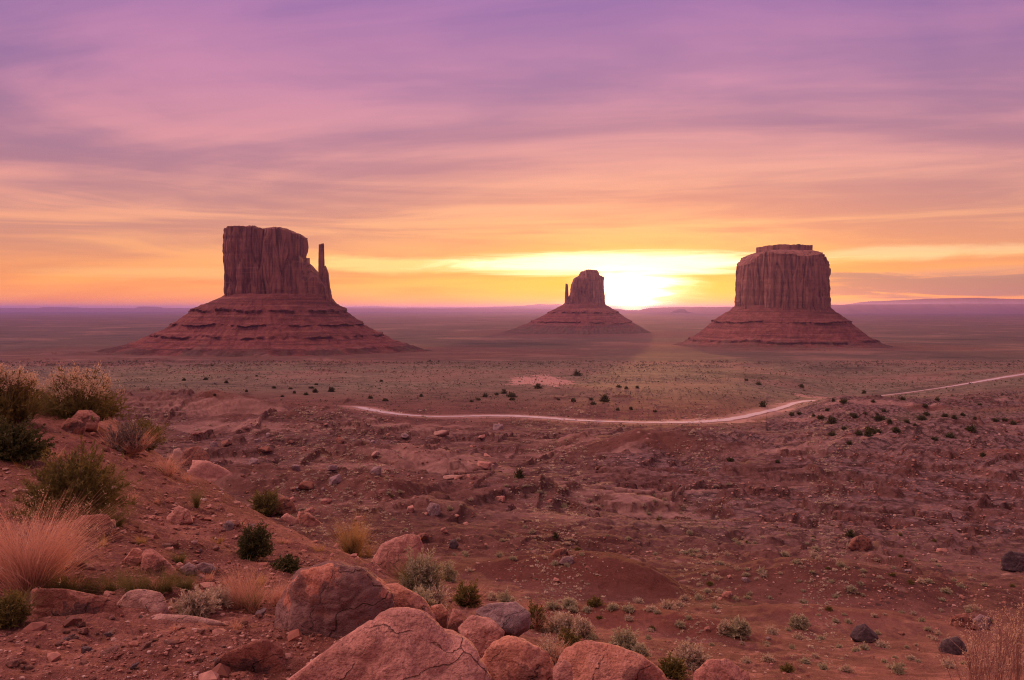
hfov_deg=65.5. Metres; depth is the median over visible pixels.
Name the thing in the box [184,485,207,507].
grass clump
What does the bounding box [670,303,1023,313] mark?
hills
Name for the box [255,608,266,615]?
rock
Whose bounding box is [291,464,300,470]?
rock
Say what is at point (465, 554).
sage clump
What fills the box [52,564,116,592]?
grass clump
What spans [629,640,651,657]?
shrub
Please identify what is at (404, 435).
rock
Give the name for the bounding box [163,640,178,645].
rock
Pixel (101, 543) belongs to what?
grass clump
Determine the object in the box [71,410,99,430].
boulder
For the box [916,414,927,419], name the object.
juniper bush
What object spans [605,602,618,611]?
sage clump
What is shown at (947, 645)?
boulder
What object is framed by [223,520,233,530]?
rock
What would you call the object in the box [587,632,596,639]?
sage clump
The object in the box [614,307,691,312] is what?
hills
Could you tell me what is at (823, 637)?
sage clump
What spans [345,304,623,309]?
hills
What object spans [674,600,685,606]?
sage clump
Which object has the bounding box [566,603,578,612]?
sage clump
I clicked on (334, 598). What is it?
boulder
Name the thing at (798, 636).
sage clump
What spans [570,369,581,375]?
juniper bush
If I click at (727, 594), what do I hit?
boulder
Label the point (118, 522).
grass clump
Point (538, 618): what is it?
shrub
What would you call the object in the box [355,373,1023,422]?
road
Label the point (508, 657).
boulder
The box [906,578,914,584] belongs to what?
sage clump
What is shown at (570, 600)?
sage clump
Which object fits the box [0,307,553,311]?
hills
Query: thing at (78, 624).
rock
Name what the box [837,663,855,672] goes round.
sage clump
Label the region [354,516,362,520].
rock
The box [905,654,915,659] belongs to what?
sage clump
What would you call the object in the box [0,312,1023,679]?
ground
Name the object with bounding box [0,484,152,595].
grass clump
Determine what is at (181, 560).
grass clump
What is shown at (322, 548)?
grass clump
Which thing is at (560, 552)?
boulder
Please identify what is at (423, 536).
rock
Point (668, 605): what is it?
sage clump
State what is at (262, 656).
boulder
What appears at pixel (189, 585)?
grass clump
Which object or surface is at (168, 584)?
grass clump
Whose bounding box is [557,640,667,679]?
boulder
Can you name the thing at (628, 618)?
sage clump
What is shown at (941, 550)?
rock
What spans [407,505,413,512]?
rock
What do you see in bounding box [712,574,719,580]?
sage clump
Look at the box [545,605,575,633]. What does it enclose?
shrub
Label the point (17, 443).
shrub
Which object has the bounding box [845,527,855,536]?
dark bush
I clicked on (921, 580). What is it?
sage clump
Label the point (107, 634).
rock
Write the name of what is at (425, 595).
shrub
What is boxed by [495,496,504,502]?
rock
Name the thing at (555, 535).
dark bush
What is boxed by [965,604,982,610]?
sage clump
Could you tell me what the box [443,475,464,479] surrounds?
rock
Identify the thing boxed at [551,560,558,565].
sage clump
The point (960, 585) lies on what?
sage clump
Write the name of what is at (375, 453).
rock
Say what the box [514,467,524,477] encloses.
dark bush
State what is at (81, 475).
shrub
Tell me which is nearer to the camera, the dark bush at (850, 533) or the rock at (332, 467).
the dark bush at (850, 533)
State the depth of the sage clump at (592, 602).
35.02 m
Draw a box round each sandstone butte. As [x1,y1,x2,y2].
[94,225,431,356]
[504,269,650,333]
[671,244,892,347]
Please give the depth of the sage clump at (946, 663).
27.52 m
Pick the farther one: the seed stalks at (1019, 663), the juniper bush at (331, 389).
the juniper bush at (331, 389)
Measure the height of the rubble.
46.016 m
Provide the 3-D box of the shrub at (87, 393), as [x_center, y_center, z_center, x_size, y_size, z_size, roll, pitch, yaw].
[-9.425,1.358,17.613,3.160,1.769,2.609,0,2,0]
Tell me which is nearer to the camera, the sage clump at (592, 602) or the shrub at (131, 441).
the shrub at (131, 441)
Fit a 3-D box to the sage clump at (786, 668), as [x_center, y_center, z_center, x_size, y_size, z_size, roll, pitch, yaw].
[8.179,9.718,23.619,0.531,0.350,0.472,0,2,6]
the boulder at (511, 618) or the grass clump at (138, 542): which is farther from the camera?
the grass clump at (138, 542)
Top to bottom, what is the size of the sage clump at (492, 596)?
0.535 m
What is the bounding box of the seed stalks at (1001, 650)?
[956,589,1023,679]
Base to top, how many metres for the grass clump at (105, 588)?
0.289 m
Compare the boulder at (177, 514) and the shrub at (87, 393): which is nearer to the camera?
the boulder at (177, 514)
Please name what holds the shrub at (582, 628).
on the ground
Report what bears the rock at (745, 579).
on the ground
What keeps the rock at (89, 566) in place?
on the ground
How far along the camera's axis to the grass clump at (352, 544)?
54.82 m
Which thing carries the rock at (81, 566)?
on the ground
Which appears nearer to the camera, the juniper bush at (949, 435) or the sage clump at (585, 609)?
the sage clump at (585, 609)
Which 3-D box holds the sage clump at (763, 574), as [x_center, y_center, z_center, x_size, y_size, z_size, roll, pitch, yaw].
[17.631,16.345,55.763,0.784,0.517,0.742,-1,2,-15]
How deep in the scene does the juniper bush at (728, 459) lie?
207.15 m
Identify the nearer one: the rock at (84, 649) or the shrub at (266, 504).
the rock at (84, 649)
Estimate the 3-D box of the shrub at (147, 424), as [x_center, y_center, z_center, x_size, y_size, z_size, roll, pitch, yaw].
[-9.401,2.554,20.641,2.032,1.331,2.311,0,2,0]
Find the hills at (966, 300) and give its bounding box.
[852,298,1023,303]
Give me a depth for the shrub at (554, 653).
5.60 m
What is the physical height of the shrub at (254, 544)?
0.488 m
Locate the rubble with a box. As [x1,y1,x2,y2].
[124,416,1023,624]
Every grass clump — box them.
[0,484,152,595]
[0,494,84,582]
[23,558,98,593]
[48,444,68,458]
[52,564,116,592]
[82,494,147,527]
[83,561,142,595]
[93,533,114,547]
[102,561,176,594]
[127,491,139,500]
[129,535,149,544]
[130,562,198,593]
[141,450,189,482]
[151,497,161,505]
[164,546,193,562]
[169,565,206,590]
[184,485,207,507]
[201,555,284,613]
[204,569,215,581]
[209,535,227,543]
[216,572,238,587]
[230,617,244,629]
[242,573,268,585]
[259,575,289,606]
[274,537,295,544]
[309,542,328,552]
[324,511,385,554]
[348,538,379,557]
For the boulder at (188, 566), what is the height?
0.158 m
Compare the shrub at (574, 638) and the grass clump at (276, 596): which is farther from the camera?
the shrub at (574, 638)
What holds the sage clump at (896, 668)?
on the ground
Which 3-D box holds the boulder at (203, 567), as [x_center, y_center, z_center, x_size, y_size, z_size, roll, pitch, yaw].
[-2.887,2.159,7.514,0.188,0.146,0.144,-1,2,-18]
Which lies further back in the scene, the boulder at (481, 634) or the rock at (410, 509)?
the rock at (410, 509)
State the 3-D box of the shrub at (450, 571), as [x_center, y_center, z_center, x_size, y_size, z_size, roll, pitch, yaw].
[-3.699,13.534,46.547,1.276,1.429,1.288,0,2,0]
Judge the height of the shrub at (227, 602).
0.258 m
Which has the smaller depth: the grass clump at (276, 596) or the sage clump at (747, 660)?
the grass clump at (276, 596)
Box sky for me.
[0,0,1023,309]
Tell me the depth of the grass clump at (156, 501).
12.03 m
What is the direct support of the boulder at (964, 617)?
on the ground
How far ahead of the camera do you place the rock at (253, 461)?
156.58 m
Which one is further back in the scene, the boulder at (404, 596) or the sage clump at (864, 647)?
the sage clump at (864, 647)
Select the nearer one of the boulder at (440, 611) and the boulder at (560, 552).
the boulder at (440, 611)
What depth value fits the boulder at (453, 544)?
67.50 m
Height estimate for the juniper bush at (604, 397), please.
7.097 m
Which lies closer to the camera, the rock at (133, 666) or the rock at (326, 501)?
the rock at (133, 666)
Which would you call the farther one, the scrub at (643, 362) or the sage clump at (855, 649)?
the scrub at (643, 362)
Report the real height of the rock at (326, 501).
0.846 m
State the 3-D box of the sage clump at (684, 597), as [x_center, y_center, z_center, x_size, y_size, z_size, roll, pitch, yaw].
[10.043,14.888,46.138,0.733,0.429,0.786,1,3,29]
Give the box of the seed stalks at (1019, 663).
[990,589,1023,679]
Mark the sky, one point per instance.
(438, 153)
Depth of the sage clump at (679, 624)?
32.52 m
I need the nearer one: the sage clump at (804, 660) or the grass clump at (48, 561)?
the grass clump at (48, 561)
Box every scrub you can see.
[1,360,1023,430]
[119,406,1022,671]
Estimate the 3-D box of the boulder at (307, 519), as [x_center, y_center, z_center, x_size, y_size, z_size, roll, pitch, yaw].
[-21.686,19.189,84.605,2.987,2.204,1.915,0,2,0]
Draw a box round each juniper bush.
[327,386,334,391]
[506,391,517,396]
[533,382,541,388]
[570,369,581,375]
[599,393,609,401]
[726,457,734,461]
[826,416,837,423]
[827,431,836,435]
[850,413,858,418]
[864,428,872,436]
[871,428,881,433]
[872,415,881,420]
[890,427,900,432]
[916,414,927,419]
[945,432,956,437]
[964,423,979,431]
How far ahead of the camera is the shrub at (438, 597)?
7.63 m
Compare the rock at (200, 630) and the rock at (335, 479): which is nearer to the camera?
the rock at (200, 630)
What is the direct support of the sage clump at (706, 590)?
on the ground
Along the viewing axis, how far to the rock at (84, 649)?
4.28 m
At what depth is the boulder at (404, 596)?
5.01 m
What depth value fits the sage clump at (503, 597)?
36.73 m
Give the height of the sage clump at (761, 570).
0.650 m
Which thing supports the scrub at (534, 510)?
on the ground
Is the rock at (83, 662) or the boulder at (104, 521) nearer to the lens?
the rock at (83, 662)
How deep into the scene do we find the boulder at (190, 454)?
142.92 m
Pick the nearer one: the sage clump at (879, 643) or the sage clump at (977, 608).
the sage clump at (879, 643)
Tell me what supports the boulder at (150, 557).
on the ground
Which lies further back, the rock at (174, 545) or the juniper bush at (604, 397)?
the juniper bush at (604, 397)
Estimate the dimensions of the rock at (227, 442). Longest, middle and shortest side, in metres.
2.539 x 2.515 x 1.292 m
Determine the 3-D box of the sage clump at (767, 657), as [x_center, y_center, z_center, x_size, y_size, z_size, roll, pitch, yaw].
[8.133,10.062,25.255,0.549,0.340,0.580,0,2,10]
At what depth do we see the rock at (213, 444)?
175.27 m
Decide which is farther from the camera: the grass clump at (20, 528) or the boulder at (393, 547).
the boulder at (393, 547)
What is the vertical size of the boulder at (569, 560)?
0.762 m
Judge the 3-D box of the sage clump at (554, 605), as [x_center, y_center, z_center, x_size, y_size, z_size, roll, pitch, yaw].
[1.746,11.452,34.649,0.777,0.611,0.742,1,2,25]
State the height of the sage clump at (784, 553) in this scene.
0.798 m
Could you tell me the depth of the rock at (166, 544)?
9.01 m
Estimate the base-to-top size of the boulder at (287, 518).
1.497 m
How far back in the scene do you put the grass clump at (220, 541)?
9.72 m
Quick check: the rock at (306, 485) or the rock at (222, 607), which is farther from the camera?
the rock at (306, 485)
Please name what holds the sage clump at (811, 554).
on the ground
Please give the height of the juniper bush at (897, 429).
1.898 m
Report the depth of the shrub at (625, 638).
24.95 m
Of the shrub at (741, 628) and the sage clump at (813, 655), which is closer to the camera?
the sage clump at (813, 655)
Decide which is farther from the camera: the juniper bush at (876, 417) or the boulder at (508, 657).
the juniper bush at (876, 417)
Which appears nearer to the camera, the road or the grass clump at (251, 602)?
the grass clump at (251, 602)
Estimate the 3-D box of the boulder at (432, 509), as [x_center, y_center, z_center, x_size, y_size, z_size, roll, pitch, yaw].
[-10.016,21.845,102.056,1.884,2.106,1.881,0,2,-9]
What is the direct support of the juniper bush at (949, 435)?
on the ground
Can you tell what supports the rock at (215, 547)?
on the ground
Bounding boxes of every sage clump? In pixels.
[462,551,469,556]
[486,590,497,600]
[496,586,515,601]
[539,625,549,631]
[544,599,558,609]
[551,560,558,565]
[559,595,577,606]
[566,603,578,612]
[581,605,591,612]
[586,595,604,606]
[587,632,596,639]
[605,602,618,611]
[620,602,634,612]
[624,613,632,621]
[632,596,643,603]
[642,605,659,612]
[657,599,675,609]
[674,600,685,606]
[674,619,685,627]
[679,594,690,600]
[694,592,704,600]
[702,587,712,592]
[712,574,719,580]
[740,655,754,663]
[756,566,765,573]
[758,571,767,577]
[760,652,775,661]
[765,624,780,634]
[779,661,795,672]
[781,550,789,556]
[791,559,802,563]
[792,631,806,639]
[797,657,810,663]
[798,597,807,603]
[808,551,821,557]
[811,652,818,657]
[815,633,826,639]
[817,663,830,669]
[835,559,846,566]
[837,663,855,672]
[843,584,857,591]
[844,617,852,623]
[850,645,860,651]
[859,641,870,649]
[875,638,890,648]
[887,659,908,674]
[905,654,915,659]
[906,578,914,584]
[915,576,926,583]
[939,587,952,594]
[941,656,957,668]
[956,582,966,588]
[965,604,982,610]
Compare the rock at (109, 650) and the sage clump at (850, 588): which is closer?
the rock at (109, 650)
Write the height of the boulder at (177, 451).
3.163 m
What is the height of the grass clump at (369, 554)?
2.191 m
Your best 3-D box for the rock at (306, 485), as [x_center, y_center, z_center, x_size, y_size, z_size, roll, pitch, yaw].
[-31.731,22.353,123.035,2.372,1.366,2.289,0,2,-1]
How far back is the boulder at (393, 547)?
11.77 m
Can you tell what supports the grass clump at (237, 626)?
on the ground
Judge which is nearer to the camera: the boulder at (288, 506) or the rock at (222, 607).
the rock at (222, 607)
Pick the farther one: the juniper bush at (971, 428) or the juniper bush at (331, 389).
the juniper bush at (331, 389)
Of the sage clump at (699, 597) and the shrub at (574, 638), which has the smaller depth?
the shrub at (574, 638)
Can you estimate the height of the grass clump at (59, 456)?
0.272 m
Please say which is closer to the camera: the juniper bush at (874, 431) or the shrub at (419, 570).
the shrub at (419, 570)
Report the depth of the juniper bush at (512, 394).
559.21 m
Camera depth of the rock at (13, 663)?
3.95 m
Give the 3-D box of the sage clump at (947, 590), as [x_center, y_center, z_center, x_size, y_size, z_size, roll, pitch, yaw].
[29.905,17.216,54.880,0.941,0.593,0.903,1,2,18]
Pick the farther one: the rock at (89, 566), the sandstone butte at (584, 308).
the sandstone butte at (584, 308)
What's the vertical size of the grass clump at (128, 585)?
0.317 m
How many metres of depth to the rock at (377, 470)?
130.34 m
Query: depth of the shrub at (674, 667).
19.01 m
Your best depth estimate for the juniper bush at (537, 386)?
612.56 m
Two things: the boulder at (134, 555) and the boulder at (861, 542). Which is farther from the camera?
the boulder at (861, 542)
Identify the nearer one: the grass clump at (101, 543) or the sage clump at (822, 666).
the grass clump at (101, 543)
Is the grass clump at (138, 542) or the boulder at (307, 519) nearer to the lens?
the grass clump at (138, 542)
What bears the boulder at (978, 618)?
on the ground
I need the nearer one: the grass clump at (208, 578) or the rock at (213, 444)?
the grass clump at (208, 578)
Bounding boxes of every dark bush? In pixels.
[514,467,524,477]
[553,530,559,538]
[758,401,766,406]
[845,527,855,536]
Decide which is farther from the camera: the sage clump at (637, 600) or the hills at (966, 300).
the hills at (966, 300)
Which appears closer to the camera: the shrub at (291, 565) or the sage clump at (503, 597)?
the shrub at (291, 565)
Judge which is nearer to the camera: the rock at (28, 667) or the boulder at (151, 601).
the rock at (28, 667)
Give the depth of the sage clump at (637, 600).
43.76 m
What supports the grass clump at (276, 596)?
on the ground
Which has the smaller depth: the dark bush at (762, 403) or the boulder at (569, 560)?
the boulder at (569, 560)
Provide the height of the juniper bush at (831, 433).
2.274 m
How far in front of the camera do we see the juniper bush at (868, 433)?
233.66 m
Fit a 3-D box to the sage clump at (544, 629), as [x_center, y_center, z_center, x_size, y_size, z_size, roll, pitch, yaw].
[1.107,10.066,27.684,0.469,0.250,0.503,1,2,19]
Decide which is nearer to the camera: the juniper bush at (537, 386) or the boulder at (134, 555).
the boulder at (134, 555)
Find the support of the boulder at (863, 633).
on the ground
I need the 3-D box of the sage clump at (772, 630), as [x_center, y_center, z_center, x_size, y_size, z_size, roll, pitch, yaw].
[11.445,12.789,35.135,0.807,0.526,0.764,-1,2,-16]
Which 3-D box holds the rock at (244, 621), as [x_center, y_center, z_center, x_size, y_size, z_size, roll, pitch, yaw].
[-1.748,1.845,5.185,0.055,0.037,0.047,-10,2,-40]
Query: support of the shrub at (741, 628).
on the ground
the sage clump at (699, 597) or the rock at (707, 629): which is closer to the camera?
the rock at (707, 629)
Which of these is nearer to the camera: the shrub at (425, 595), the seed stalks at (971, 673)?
the seed stalks at (971, 673)
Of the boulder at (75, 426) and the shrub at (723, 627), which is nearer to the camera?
the boulder at (75, 426)
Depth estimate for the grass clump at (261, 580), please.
7.19 m
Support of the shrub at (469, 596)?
on the ground
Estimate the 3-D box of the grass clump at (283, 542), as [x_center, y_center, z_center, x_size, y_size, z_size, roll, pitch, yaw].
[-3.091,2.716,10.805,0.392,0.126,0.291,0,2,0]
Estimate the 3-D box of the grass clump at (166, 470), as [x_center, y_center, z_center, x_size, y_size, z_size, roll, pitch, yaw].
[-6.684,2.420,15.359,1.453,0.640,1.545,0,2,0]
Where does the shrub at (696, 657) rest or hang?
on the ground
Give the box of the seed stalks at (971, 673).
[930,618,1010,679]
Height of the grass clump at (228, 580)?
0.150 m
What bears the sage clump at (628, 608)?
on the ground
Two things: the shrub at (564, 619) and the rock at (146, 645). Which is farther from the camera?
the shrub at (564, 619)
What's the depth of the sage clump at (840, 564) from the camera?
56.71 m
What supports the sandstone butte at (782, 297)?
on the ground
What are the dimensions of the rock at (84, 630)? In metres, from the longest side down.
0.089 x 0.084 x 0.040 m
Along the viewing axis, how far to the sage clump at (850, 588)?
53.16 m
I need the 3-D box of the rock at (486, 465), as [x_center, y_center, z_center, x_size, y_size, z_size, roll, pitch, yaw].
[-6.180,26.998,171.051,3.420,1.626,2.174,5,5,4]
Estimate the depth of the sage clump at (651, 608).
34.25 m
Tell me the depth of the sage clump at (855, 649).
31.93 m
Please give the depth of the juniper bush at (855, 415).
401.42 m
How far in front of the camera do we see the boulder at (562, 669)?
3.87 m
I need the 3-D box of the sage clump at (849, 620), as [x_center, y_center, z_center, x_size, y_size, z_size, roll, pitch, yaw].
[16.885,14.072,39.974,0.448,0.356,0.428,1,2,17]
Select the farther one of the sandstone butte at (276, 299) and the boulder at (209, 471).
the sandstone butte at (276, 299)
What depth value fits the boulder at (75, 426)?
16.41 m
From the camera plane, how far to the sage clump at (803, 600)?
51.22 m
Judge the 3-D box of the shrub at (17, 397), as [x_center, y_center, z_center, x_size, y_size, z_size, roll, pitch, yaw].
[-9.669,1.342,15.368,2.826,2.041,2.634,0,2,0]
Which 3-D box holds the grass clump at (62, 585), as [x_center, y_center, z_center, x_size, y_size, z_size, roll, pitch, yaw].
[-3.445,1.877,6.077,0.718,0.412,0.639,1,2,20]
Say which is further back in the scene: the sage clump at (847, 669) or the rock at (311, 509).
the rock at (311, 509)
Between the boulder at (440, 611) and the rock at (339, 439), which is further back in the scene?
the rock at (339, 439)
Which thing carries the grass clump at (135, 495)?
on the ground
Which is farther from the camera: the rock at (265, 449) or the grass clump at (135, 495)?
the rock at (265, 449)
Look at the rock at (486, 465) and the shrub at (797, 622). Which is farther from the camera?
the rock at (486, 465)
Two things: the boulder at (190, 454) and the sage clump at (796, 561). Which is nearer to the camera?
the sage clump at (796, 561)
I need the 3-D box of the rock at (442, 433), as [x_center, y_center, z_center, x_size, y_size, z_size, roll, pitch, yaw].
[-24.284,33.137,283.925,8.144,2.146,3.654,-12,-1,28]
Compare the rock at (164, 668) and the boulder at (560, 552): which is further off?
the boulder at (560, 552)
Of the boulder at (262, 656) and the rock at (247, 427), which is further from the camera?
the rock at (247, 427)
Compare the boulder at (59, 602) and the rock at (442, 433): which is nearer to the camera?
the boulder at (59, 602)
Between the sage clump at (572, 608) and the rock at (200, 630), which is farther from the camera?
the sage clump at (572, 608)
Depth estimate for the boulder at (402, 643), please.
3.47 m
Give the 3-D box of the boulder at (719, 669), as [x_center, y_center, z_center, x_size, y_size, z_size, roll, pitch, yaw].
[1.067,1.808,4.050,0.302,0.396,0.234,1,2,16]
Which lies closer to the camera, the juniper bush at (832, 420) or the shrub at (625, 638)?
the shrub at (625, 638)
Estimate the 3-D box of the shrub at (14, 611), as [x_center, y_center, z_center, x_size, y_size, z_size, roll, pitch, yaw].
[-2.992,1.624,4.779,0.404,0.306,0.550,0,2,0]
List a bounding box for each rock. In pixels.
[5,657,23,667]
[24,665,33,670]
[68,635,78,639]
[71,560,86,569]
[74,621,86,627]
[76,627,89,634]
[78,659,88,664]
[81,646,92,653]
[86,563,94,569]
[101,646,118,654]
[104,632,111,636]
[130,662,138,669]
[141,641,151,648]
[161,666,168,670]
[162,543,171,546]
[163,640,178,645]
[171,541,180,548]
[197,629,204,632]
[210,442,217,446]
[212,545,219,550]
[215,605,224,610]
[221,439,230,446]
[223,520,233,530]
[239,620,248,624]
[241,425,250,429]
[248,458,258,464]
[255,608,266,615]
[260,446,272,451]
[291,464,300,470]
[298,481,313,488]
[304,507,315,511]
[321,498,331,504]
[327,465,337,470]
[329,474,341,484]
[335,437,344,442]
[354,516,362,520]
[370,466,381,474]
[371,451,378,456]
[401,433,408,437]
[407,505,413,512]
[418,533,428,539]
[434,430,449,435]
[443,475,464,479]
[477,461,491,469]
[493,424,503,429]
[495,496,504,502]
[704,626,710,631]
[741,577,750,582]
[936,548,947,551]
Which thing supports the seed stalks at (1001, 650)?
on the ground
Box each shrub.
[0,362,76,435]
[0,412,58,462]
[0,434,167,521]
[0,586,46,631]
[30,360,162,426]
[93,420,164,455]
[118,415,185,454]
[169,585,221,617]
[204,580,239,607]
[236,520,274,560]
[247,486,282,515]
[269,553,301,573]
[377,544,463,603]
[412,584,437,607]
[425,577,453,607]
[438,559,459,582]
[450,578,489,607]
[519,596,559,629]
[537,632,573,664]
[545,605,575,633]
[556,625,581,648]
[569,613,595,638]
[608,624,644,650]
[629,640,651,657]
[656,652,691,679]
[666,638,712,670]
[716,619,731,633]
[725,616,752,639]
[787,613,810,630]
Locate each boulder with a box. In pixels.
[29,588,123,620]
[61,418,85,434]
[69,514,115,537]
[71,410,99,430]
[117,589,167,613]
[124,548,142,566]
[140,549,180,577]
[151,614,224,625]
[166,505,192,523]
[172,448,181,460]
[179,562,196,575]
[181,446,209,465]
[187,460,232,482]
[196,562,215,573]
[211,638,285,673]
[274,560,393,637]
[275,494,296,514]
[281,513,298,523]
[287,607,491,679]
[297,511,320,526]
[371,534,423,577]
[388,583,436,619]
[426,503,440,515]
[431,604,447,628]
[448,608,462,632]
[449,539,458,548]
[458,615,504,657]
[475,601,530,636]
[481,635,553,679]
[551,548,567,556]
[553,660,572,679]
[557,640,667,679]
[559,556,573,564]
[693,658,749,679]
[722,591,732,598]
[848,535,871,550]
[850,623,878,642]
[938,636,966,654]
[947,613,978,629]
[972,614,990,629]
[1000,551,1023,571]
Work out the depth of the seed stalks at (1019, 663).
4.67 m
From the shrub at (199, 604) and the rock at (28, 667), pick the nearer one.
the rock at (28, 667)
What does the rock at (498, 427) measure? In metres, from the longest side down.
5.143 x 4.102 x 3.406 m
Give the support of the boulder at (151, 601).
on the ground
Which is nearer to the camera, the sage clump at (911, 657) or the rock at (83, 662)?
the rock at (83, 662)
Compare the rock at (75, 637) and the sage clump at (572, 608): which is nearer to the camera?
the rock at (75, 637)
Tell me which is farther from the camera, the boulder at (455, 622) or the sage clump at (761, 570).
the sage clump at (761, 570)
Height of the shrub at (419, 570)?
0.734 m
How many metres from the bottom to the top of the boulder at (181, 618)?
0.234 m

